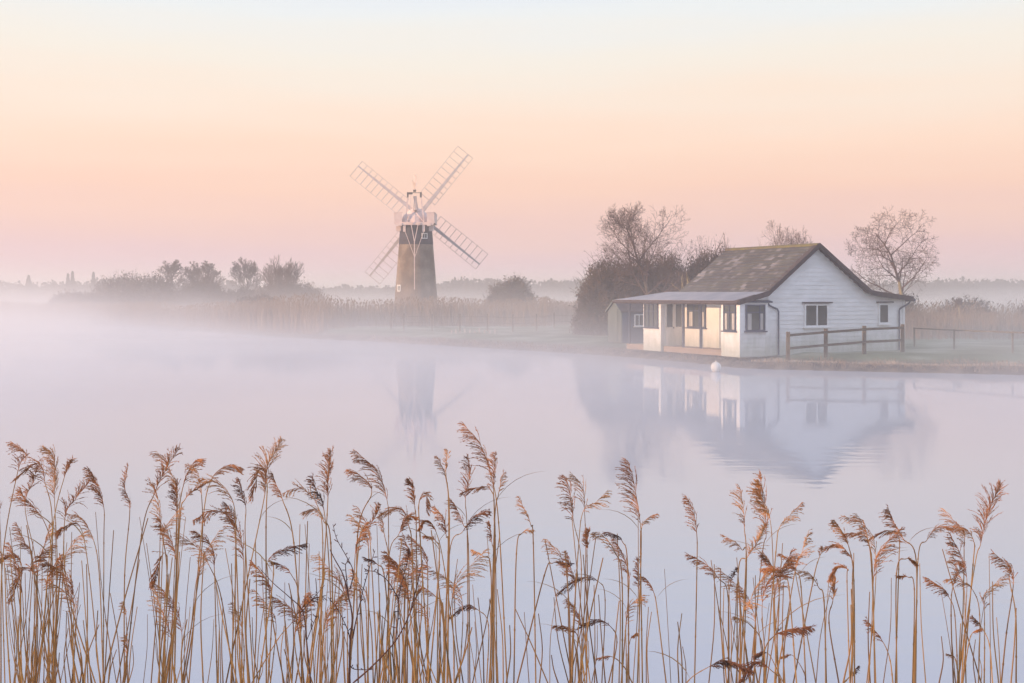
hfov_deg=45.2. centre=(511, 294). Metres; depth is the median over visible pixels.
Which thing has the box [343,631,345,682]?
reed stalk
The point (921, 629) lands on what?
reed stalk
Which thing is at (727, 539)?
reed
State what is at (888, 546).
reed
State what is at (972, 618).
reed
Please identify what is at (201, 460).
reed
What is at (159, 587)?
reed stalk
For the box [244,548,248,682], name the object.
reed stalk
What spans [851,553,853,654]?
reed stalk
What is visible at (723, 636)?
reed stalk
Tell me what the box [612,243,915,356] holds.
bungalow
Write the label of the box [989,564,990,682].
reed stalk
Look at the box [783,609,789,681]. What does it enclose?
reed stalk
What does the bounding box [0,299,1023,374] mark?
ground
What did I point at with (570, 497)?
reed
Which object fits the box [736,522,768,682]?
reed
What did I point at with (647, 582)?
reed
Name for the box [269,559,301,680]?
reed
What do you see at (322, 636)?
reed stalk
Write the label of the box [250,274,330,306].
bush
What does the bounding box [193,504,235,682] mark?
reed
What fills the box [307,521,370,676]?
reed
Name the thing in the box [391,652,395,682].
reed stalk
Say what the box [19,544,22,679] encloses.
reed stalk
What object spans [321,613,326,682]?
reed stalk
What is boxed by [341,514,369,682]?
reed
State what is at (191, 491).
reed
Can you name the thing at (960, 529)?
reed
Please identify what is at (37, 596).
reed stalk
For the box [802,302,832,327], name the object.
window
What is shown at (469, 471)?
reed
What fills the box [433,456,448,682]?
reed
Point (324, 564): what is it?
reed
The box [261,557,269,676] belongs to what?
reed stalk
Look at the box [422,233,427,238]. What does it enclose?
window
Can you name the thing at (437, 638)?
reed stalk
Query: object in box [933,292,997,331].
bush
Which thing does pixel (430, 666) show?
reed stalk
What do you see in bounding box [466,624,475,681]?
reed stalk
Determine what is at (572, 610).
reed
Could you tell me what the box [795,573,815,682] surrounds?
reed stalk
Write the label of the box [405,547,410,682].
reed
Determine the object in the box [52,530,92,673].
reed
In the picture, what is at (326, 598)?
reed stalk
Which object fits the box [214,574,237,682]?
reed stalk
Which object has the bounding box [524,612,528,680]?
reed stalk
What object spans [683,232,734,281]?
thicket bush
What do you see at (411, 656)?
reed stalk
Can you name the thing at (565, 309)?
reed bed
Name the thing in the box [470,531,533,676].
reed
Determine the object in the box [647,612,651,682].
reed stalk
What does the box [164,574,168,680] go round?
reed stalk
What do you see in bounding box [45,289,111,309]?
bush
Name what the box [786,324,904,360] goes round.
rail fence
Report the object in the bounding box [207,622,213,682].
reed stalk
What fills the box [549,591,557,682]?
reed stalk
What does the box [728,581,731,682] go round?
reed stalk
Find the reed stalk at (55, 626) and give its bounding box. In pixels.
[53,578,59,664]
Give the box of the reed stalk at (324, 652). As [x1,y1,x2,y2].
[322,611,327,682]
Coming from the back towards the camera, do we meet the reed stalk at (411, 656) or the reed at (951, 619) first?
the reed at (951, 619)
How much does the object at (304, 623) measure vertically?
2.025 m
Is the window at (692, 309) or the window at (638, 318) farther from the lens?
the window at (638, 318)
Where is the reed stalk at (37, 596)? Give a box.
[26,525,50,680]
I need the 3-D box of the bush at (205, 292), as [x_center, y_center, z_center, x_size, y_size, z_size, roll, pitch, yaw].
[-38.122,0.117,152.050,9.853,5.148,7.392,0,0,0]
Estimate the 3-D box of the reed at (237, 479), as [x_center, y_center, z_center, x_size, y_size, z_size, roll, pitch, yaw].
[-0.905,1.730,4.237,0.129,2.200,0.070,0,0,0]
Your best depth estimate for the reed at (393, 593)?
4.36 m
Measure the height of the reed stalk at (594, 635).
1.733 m
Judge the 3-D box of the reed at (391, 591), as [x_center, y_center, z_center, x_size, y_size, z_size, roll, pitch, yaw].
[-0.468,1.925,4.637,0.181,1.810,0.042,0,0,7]
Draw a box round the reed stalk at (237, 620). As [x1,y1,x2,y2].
[225,548,244,682]
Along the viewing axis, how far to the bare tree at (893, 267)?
72.90 m
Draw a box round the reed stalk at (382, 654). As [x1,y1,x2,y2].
[382,620,387,682]
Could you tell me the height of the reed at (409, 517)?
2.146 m
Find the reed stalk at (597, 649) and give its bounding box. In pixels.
[591,625,597,682]
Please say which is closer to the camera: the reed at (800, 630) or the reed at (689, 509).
the reed at (800, 630)
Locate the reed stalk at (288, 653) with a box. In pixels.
[285,621,288,682]
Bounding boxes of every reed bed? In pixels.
[0,292,552,334]
[540,297,577,324]
[905,299,1023,339]
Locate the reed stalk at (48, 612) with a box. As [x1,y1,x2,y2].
[48,519,53,682]
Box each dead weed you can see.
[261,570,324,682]
[329,524,376,682]
[353,549,422,682]
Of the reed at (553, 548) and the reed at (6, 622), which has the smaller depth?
the reed at (6, 622)
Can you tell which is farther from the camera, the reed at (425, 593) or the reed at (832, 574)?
the reed at (425, 593)
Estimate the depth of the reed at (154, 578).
4.22 m
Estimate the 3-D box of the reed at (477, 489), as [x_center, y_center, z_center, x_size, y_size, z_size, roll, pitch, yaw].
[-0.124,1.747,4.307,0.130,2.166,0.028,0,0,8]
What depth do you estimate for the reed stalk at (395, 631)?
4.32 m
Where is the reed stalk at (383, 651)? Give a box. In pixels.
[377,611,393,682]
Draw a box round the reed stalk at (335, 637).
[334,606,336,658]
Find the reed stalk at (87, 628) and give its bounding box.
[84,564,87,682]
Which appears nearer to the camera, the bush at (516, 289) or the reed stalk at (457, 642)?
the reed stalk at (457, 642)
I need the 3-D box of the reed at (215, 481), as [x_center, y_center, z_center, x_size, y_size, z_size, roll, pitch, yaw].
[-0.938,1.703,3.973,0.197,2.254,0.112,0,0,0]
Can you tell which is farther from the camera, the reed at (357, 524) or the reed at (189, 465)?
the reed at (189, 465)
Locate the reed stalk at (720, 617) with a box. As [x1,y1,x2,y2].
[720,568,725,677]
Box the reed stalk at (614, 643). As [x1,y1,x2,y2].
[611,602,618,682]
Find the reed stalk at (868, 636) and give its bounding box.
[868,592,870,682]
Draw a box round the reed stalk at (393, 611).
[379,538,401,682]
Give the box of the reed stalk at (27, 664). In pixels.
[27,644,33,682]
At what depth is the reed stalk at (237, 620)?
3.86 m
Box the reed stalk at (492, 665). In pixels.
[490,632,493,682]
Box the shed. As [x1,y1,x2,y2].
[605,300,643,342]
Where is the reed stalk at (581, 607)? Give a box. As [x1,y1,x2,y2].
[571,516,590,682]
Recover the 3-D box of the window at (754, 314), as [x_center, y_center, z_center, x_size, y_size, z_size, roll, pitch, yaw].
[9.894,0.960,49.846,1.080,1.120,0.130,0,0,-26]
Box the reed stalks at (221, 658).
[9,512,986,682]
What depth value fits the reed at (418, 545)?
4.24 m
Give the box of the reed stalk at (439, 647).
[438,612,443,682]
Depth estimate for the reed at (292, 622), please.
4.08 m
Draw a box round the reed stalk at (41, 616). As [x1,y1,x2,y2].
[34,568,42,682]
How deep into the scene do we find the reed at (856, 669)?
4.70 m
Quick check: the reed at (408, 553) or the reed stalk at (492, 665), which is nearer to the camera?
the reed stalk at (492, 665)
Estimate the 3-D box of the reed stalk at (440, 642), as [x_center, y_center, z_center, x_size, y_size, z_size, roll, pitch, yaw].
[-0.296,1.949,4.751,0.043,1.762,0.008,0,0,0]
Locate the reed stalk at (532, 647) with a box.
[515,609,547,682]
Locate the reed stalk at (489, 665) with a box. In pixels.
[488,599,490,682]
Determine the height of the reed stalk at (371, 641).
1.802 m
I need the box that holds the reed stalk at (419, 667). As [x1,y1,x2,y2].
[418,648,421,682]
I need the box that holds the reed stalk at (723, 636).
[723,590,726,682]
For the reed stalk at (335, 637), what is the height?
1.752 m
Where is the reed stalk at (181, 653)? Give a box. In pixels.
[181,619,187,682]
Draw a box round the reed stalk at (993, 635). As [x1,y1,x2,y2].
[992,581,998,682]
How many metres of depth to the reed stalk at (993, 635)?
4.01 m
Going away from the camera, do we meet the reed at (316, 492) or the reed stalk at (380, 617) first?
the reed at (316, 492)
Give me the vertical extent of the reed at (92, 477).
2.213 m
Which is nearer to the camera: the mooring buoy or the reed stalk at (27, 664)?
the reed stalk at (27, 664)
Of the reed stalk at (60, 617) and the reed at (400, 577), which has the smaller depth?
the reed at (400, 577)
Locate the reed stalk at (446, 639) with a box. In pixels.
[442,602,449,682]
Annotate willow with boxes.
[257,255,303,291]
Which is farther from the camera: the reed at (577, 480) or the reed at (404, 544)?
the reed at (404, 544)
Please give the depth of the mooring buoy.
46.26 m
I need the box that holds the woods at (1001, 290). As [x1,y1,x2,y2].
[864,276,1023,301]
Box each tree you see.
[22,275,35,301]
[64,273,70,292]
[69,271,75,292]
[90,272,95,293]
[155,259,197,293]
[180,261,203,289]
[194,260,226,284]
[228,257,262,290]
[590,201,724,298]
[714,236,729,253]
[759,219,812,245]
[845,206,939,301]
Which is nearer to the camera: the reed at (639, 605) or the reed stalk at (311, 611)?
the reed at (639, 605)
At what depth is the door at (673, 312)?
55.52 m
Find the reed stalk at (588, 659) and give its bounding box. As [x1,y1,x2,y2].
[582,641,588,682]
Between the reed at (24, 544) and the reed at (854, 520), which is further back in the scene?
the reed at (24, 544)
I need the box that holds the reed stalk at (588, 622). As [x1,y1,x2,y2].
[578,558,602,682]
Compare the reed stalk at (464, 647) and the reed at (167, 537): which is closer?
the reed at (167, 537)
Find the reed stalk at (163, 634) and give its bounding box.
[160,604,170,660]
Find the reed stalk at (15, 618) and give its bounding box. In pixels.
[10,556,20,682]
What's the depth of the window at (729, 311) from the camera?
50.11 m
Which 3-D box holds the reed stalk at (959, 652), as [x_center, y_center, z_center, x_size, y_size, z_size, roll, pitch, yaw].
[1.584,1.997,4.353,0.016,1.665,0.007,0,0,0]
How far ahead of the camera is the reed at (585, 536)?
3.76 m
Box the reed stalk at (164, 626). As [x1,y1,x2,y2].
[161,557,172,682]
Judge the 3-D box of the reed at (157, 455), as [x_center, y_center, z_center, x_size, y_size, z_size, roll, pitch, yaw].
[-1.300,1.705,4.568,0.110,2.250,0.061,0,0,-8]
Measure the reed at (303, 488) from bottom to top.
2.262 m
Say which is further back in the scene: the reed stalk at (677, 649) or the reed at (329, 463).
the reed stalk at (677, 649)
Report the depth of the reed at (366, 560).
4.23 m
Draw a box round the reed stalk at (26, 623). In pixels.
[25,577,29,682]
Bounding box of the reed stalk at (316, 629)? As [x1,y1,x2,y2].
[308,572,325,682]
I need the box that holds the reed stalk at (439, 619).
[435,537,439,681]
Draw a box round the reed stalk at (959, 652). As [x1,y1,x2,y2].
[959,623,960,682]
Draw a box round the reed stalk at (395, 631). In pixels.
[393,561,402,681]
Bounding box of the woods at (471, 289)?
[353,275,588,301]
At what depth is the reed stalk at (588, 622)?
3.97 m
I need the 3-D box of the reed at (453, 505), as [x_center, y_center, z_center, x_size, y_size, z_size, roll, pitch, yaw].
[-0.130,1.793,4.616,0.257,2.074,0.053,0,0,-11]
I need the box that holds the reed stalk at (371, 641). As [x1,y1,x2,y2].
[366,587,373,682]
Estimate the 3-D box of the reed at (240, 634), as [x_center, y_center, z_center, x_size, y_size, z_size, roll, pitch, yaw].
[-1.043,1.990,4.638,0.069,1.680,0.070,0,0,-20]
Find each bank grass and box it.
[751,357,1022,365]
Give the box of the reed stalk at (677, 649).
[677,613,681,682]
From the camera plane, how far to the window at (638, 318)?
62.69 m
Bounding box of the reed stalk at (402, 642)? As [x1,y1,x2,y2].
[397,598,403,682]
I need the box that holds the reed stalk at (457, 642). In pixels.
[454,592,463,682]
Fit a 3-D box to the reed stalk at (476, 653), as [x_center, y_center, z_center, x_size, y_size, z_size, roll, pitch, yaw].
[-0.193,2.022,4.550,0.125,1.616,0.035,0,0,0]
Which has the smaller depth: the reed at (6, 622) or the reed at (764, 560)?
the reed at (6, 622)
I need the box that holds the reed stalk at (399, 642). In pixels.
[399,593,402,676]
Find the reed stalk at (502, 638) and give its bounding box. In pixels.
[497,589,503,682]
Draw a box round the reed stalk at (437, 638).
[437,595,437,682]
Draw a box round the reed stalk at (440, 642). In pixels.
[439,599,440,671]
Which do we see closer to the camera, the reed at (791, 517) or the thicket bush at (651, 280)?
the reed at (791, 517)
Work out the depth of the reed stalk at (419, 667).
3.61 m
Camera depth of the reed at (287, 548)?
3.71 m
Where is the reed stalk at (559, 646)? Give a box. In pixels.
[554,599,568,682]
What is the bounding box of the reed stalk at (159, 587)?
[159,523,160,631]
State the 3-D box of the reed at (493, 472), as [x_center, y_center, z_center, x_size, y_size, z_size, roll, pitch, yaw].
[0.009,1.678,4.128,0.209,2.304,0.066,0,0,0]
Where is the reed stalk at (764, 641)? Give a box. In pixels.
[763,607,768,682]
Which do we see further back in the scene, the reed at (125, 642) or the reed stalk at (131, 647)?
the reed at (125, 642)
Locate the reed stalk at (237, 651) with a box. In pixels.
[237,615,239,677]
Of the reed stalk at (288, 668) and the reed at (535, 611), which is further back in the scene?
the reed stalk at (288, 668)
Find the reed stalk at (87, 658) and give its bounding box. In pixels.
[83,620,88,682]
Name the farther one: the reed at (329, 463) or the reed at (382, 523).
the reed at (329, 463)
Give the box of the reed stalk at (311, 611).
[305,528,314,682]
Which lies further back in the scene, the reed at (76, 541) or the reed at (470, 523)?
the reed at (76, 541)
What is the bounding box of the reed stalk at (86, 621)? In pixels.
[81,561,91,682]
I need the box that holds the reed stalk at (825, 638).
[825,579,828,682]
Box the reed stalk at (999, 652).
[996,617,1000,682]
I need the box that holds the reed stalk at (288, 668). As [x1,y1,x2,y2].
[284,649,289,682]
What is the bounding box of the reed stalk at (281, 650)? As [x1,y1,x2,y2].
[280,628,283,682]
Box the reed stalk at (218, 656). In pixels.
[218,629,219,682]
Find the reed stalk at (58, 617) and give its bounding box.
[46,544,66,682]
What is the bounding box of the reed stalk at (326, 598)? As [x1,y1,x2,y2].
[323,572,328,641]
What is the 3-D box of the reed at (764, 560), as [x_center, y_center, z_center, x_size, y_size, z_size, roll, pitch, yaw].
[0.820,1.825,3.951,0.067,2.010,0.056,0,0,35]
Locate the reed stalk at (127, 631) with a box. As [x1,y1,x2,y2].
[116,559,139,682]
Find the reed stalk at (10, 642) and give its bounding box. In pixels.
[7,606,18,682]
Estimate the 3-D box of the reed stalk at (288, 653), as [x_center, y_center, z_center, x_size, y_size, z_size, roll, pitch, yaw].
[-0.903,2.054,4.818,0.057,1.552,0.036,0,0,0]
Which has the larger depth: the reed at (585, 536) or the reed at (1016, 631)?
the reed at (1016, 631)
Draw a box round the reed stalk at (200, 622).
[200,551,204,682]
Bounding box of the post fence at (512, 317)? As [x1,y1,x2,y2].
[390,313,571,331]
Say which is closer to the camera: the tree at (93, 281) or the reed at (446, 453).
the reed at (446, 453)
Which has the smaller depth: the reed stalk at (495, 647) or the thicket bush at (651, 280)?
the reed stalk at (495, 647)
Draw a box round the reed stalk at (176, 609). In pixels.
[165,552,179,682]
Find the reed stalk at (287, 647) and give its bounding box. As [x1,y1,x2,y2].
[283,607,292,682]
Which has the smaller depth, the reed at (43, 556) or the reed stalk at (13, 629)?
the reed stalk at (13, 629)
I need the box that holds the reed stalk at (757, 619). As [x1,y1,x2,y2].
[753,579,766,682]
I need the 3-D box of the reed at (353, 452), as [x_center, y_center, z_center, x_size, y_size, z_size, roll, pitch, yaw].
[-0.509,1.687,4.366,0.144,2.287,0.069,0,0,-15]
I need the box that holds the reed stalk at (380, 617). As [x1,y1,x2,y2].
[378,566,386,673]
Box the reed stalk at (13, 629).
[7,567,15,682]
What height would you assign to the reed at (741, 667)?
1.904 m
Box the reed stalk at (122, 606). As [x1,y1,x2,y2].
[102,518,147,682]
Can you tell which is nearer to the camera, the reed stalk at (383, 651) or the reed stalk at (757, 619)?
the reed stalk at (383, 651)
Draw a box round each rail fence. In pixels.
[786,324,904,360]
[913,327,1023,352]
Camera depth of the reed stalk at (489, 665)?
4.66 m
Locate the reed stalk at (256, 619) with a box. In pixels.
[253,542,256,682]
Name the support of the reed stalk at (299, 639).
on the ground at (937, 350)
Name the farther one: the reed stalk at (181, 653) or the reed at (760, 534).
the reed at (760, 534)
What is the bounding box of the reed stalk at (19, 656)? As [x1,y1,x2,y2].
[17,629,23,682]
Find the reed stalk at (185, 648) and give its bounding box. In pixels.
[176,611,189,682]
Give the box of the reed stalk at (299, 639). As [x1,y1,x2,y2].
[288,583,304,682]
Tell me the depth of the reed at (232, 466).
4.32 m
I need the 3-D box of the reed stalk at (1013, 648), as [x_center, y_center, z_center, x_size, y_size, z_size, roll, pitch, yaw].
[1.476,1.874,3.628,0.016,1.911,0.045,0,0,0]
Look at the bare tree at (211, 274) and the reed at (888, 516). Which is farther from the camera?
the bare tree at (211, 274)
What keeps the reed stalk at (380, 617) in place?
on the ground at (937, 350)
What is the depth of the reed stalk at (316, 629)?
3.66 m
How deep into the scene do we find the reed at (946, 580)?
4.26 m
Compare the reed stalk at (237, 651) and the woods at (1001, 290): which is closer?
the reed stalk at (237, 651)
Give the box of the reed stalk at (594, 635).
[594,589,594,682]
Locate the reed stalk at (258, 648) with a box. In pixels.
[256,610,263,682]
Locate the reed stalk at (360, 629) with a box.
[360,569,365,682]
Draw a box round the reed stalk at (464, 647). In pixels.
[455,624,467,682]
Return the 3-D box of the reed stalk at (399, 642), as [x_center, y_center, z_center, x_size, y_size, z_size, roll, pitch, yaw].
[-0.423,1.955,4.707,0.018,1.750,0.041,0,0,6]
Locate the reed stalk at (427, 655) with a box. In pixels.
[426,631,431,682]
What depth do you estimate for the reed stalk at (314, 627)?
3.62 m
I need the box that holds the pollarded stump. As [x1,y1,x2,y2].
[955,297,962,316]
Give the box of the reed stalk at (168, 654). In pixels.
[164,607,179,682]
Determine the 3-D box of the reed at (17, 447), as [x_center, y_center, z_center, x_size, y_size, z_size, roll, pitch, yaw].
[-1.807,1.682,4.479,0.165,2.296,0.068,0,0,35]
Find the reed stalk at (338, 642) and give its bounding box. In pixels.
[329,596,341,682]
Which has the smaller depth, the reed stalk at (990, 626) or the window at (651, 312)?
the reed stalk at (990, 626)
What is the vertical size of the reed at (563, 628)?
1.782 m
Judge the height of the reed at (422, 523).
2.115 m
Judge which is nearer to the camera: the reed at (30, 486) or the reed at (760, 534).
the reed at (30, 486)
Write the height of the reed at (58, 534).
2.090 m
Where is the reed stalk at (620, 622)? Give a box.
[617,533,620,682]
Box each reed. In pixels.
[0,441,32,682]
[0,503,4,682]
[0,551,10,682]
[0,553,21,680]
[3,542,28,682]
[6,564,36,680]
[9,486,53,638]
[11,456,52,682]
[11,522,32,682]
[15,460,42,681]
[25,445,58,665]
[28,543,54,677]
[33,555,78,682]
[34,524,59,676]
[38,455,77,682]
[38,578,77,681]
[44,554,67,682]
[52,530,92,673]
[54,517,100,682]
[57,479,95,682]
[66,510,103,676]
[82,466,104,668]
[118,463,130,666]
[118,601,127,682]
[120,632,127,682]
[124,443,182,682]
[142,477,167,682]
[147,588,176,681]
[148,539,189,675]
[149,451,177,560]
[151,515,176,682]
[152,584,220,674]
[158,507,185,682]
[167,477,180,682]
[170,485,202,682]
[173,532,234,682]
[175,458,206,665]
[182,530,234,675]
[183,464,202,680]
[188,464,244,682]
[190,531,217,682]
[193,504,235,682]
[196,474,240,682]
[218,506,244,682]
[220,537,308,682]
[221,502,236,682]
[225,436,287,682]
[228,603,244,682]
[231,477,252,677]
[246,463,268,682]
[248,560,272,682]
[249,589,276,682]
[251,593,326,682]
[265,473,302,680]
[267,593,302,682]
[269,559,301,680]
[279,496,334,682]
[281,481,323,682]
[294,592,315,682]
[304,473,332,682]
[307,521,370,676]
[309,554,347,680]
[315,446,333,682]
[320,590,352,682]
[322,588,352,679]
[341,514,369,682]
[344,469,380,682]
[347,502,388,682]
[347,569,368,682]
[350,449,388,682]
[352,505,377,682]
[362,556,392,682]
[363,550,418,682]
[378,506,414,665]
[378,514,389,682]
[381,551,447,682]
[382,554,415,682]
[384,566,409,677]
[388,512,419,682]
[393,563,430,668]
[395,533,417,682]
[401,587,429,682]
[404,476,416,675]
[405,534,428,682]
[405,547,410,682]
[406,519,459,682]
[415,584,444,664]
[418,491,432,682]
[422,523,465,682]
[427,570,462,676]
[431,505,448,682]
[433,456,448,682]
[439,448,450,682]
[444,509,492,682]
[446,454,474,682]
[446,497,504,682]
[449,604,488,682]
[451,548,491,680]
[456,421,507,682]
[459,485,494,682]
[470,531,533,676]
[485,452,542,682]
[485,521,493,682]
[489,470,507,682]
[513,528,535,682]
[515,496,536,682]
[517,561,574,682]
[529,551,576,682]
[541,539,568,646]
[547,598,582,682]
[552,625,585,682]
[554,474,581,682]
[555,574,605,682]
[566,472,587,682]
[569,490,611,682]
[576,530,622,682]
[576,619,617,682]
[582,527,590,682]
[595,655,632,682]
[602,532,629,682]
[602,538,630,664]
[603,509,658,682]
[611,556,640,682]
[614,458,641,682]
[625,595,649,682]
[627,633,637,682]
[639,576,684,682]
[650,651,754,682]
[682,494,699,682]
[685,552,729,682]
[715,566,745,663]
[717,611,763,661]
[720,534,746,682]
[728,567,737,594]
[729,484,746,678]
[730,479,776,682]
[731,585,777,682]
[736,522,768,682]
[738,659,781,682]
[742,571,772,682]
[746,471,792,682]
[752,651,783,682]
[757,551,779,682]
[758,595,835,682]
[759,565,796,682]
[760,556,801,682]
[766,502,804,673]
[771,548,798,682]
[775,529,815,682]
[776,553,820,682]
[781,652,805,682]
[793,546,823,682]
[797,570,826,682]
[823,541,853,682]
[825,576,839,682]
[827,562,849,682]
[828,519,854,682]
[839,515,905,682]
[840,530,874,682]
[844,665,859,682]
[851,513,902,682]
[863,617,893,682]
[868,527,906,682]
[868,530,899,682]
[879,505,936,682]
[895,556,918,682]
[895,575,914,682]
[915,523,968,682]
[922,576,957,665]
[938,507,964,656]
[943,576,1014,682]
[945,531,966,682]
[945,653,958,682]
[947,555,966,682]
[949,527,974,680]
[949,561,966,682]
[960,479,1008,669]
[962,627,982,682]
[969,615,992,682]
[979,575,1008,682]
[990,549,1017,682]
[1005,563,1016,682]
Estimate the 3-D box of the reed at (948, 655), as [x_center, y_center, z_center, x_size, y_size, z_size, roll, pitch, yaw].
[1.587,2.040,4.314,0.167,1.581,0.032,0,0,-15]
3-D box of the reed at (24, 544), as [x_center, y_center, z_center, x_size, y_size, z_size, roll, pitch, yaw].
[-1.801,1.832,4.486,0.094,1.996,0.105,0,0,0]
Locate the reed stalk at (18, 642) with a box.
[18,603,22,682]
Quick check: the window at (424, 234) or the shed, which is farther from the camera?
the window at (424, 234)
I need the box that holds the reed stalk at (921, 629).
[919,563,925,682]
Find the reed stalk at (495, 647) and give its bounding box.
[487,539,495,665]
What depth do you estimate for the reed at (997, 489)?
4.44 m
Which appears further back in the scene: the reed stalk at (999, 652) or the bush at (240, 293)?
the bush at (240, 293)
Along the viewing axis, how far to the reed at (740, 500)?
3.89 m
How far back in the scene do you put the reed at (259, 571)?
4.04 m
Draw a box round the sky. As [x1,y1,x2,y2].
[0,0,1023,288]
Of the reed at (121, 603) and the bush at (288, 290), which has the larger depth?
the bush at (288, 290)
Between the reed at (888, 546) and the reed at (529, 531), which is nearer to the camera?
the reed at (888, 546)
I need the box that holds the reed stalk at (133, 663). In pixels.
[129,645,133,680]
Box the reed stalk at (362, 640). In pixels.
[359,592,365,681]
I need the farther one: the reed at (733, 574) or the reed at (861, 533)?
the reed at (733, 574)
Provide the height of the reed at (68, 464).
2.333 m
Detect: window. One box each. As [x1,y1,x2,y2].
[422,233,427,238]
[633,314,643,326]
[642,304,658,328]
[685,304,706,328]
[721,305,736,331]
[744,305,767,331]
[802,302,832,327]
[876,301,893,324]
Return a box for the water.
[0,322,1023,682]
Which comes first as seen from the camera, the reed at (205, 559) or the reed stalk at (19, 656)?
the reed stalk at (19, 656)
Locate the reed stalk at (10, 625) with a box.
[5,568,18,678]
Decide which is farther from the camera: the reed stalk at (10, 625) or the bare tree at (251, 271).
the bare tree at (251, 271)
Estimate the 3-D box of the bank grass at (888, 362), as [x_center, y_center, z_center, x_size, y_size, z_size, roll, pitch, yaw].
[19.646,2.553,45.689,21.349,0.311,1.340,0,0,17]
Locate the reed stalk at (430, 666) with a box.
[427,647,436,682]
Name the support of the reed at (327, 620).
on the ground at (937, 350)
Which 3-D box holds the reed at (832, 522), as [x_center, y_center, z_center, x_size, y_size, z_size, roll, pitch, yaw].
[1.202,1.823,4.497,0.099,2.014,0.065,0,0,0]
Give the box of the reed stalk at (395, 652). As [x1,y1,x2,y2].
[395,600,400,682]
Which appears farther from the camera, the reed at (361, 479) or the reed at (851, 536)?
the reed at (361, 479)
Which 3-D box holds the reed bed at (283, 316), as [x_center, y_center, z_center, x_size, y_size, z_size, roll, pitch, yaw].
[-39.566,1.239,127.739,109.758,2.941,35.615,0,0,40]
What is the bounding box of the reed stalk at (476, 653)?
[473,628,476,681]
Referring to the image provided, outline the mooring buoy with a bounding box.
[711,361,720,371]
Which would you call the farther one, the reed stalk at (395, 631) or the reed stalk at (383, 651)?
the reed stalk at (395, 631)
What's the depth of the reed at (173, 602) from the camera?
4.49 m
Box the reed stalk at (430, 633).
[419,567,439,682]
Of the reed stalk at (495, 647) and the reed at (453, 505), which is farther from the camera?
the reed at (453, 505)
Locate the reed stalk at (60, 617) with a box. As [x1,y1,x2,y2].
[57,576,62,643]
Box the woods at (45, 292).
[0,277,394,301]
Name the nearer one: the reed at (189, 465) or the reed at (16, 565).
the reed at (16, 565)
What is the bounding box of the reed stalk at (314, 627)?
[306,568,324,682]
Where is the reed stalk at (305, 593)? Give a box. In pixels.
[305,521,308,682]
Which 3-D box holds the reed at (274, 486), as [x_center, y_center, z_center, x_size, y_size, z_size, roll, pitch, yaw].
[-0.788,1.732,4.446,0.211,2.195,0.059,0,0,0]
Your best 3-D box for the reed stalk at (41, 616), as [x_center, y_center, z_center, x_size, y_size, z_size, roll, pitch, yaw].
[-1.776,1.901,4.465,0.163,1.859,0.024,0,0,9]
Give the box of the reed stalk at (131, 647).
[128,609,136,682]
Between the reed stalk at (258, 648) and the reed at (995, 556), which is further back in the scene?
the reed stalk at (258, 648)
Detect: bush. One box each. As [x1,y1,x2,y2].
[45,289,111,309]
[86,268,185,309]
[167,277,236,309]
[225,285,258,299]
[225,291,281,308]
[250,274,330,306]
[482,272,539,308]
[569,245,649,335]
[621,243,694,293]
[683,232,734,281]
[880,289,922,316]
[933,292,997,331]
[1011,303,1023,322]
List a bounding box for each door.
[611,309,617,341]
[665,304,681,345]
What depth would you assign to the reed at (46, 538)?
4.66 m
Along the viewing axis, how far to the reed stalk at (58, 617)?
3.87 m
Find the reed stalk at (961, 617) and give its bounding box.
[942,549,981,682]
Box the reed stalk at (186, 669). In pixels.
[186,654,188,682]
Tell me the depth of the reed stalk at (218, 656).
3.86 m
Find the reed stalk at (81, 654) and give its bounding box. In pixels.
[75,631,82,682]
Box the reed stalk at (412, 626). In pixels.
[404,565,425,679]
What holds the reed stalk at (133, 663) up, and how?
on the ground at (937, 350)
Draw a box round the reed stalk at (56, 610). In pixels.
[53,534,56,682]
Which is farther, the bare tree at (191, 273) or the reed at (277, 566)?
the bare tree at (191, 273)
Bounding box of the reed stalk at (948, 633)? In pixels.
[940,587,954,679]
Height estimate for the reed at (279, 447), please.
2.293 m
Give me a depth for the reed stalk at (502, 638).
3.79 m
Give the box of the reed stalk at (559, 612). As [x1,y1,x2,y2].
[545,540,573,682]
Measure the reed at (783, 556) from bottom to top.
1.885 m
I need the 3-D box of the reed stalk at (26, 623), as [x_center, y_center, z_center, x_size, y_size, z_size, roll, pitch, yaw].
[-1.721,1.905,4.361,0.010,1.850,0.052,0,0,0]
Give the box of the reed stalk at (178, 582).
[166,517,185,673]
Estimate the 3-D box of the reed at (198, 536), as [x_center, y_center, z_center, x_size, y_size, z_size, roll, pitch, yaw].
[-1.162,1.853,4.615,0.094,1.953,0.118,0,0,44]
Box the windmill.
[350,146,487,306]
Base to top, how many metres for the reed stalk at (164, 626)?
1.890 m
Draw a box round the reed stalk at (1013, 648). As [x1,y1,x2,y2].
[1010,608,1016,682]
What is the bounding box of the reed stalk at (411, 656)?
[407,634,412,682]
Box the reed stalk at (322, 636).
[319,558,325,682]
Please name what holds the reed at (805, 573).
on the ground at (937, 350)
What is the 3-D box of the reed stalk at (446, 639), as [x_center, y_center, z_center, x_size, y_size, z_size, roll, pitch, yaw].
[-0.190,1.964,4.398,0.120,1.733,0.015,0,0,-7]
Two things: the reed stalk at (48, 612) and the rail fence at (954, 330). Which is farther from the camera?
the rail fence at (954, 330)
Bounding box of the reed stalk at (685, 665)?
[682,646,685,682]
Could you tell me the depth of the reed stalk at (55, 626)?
4.14 m

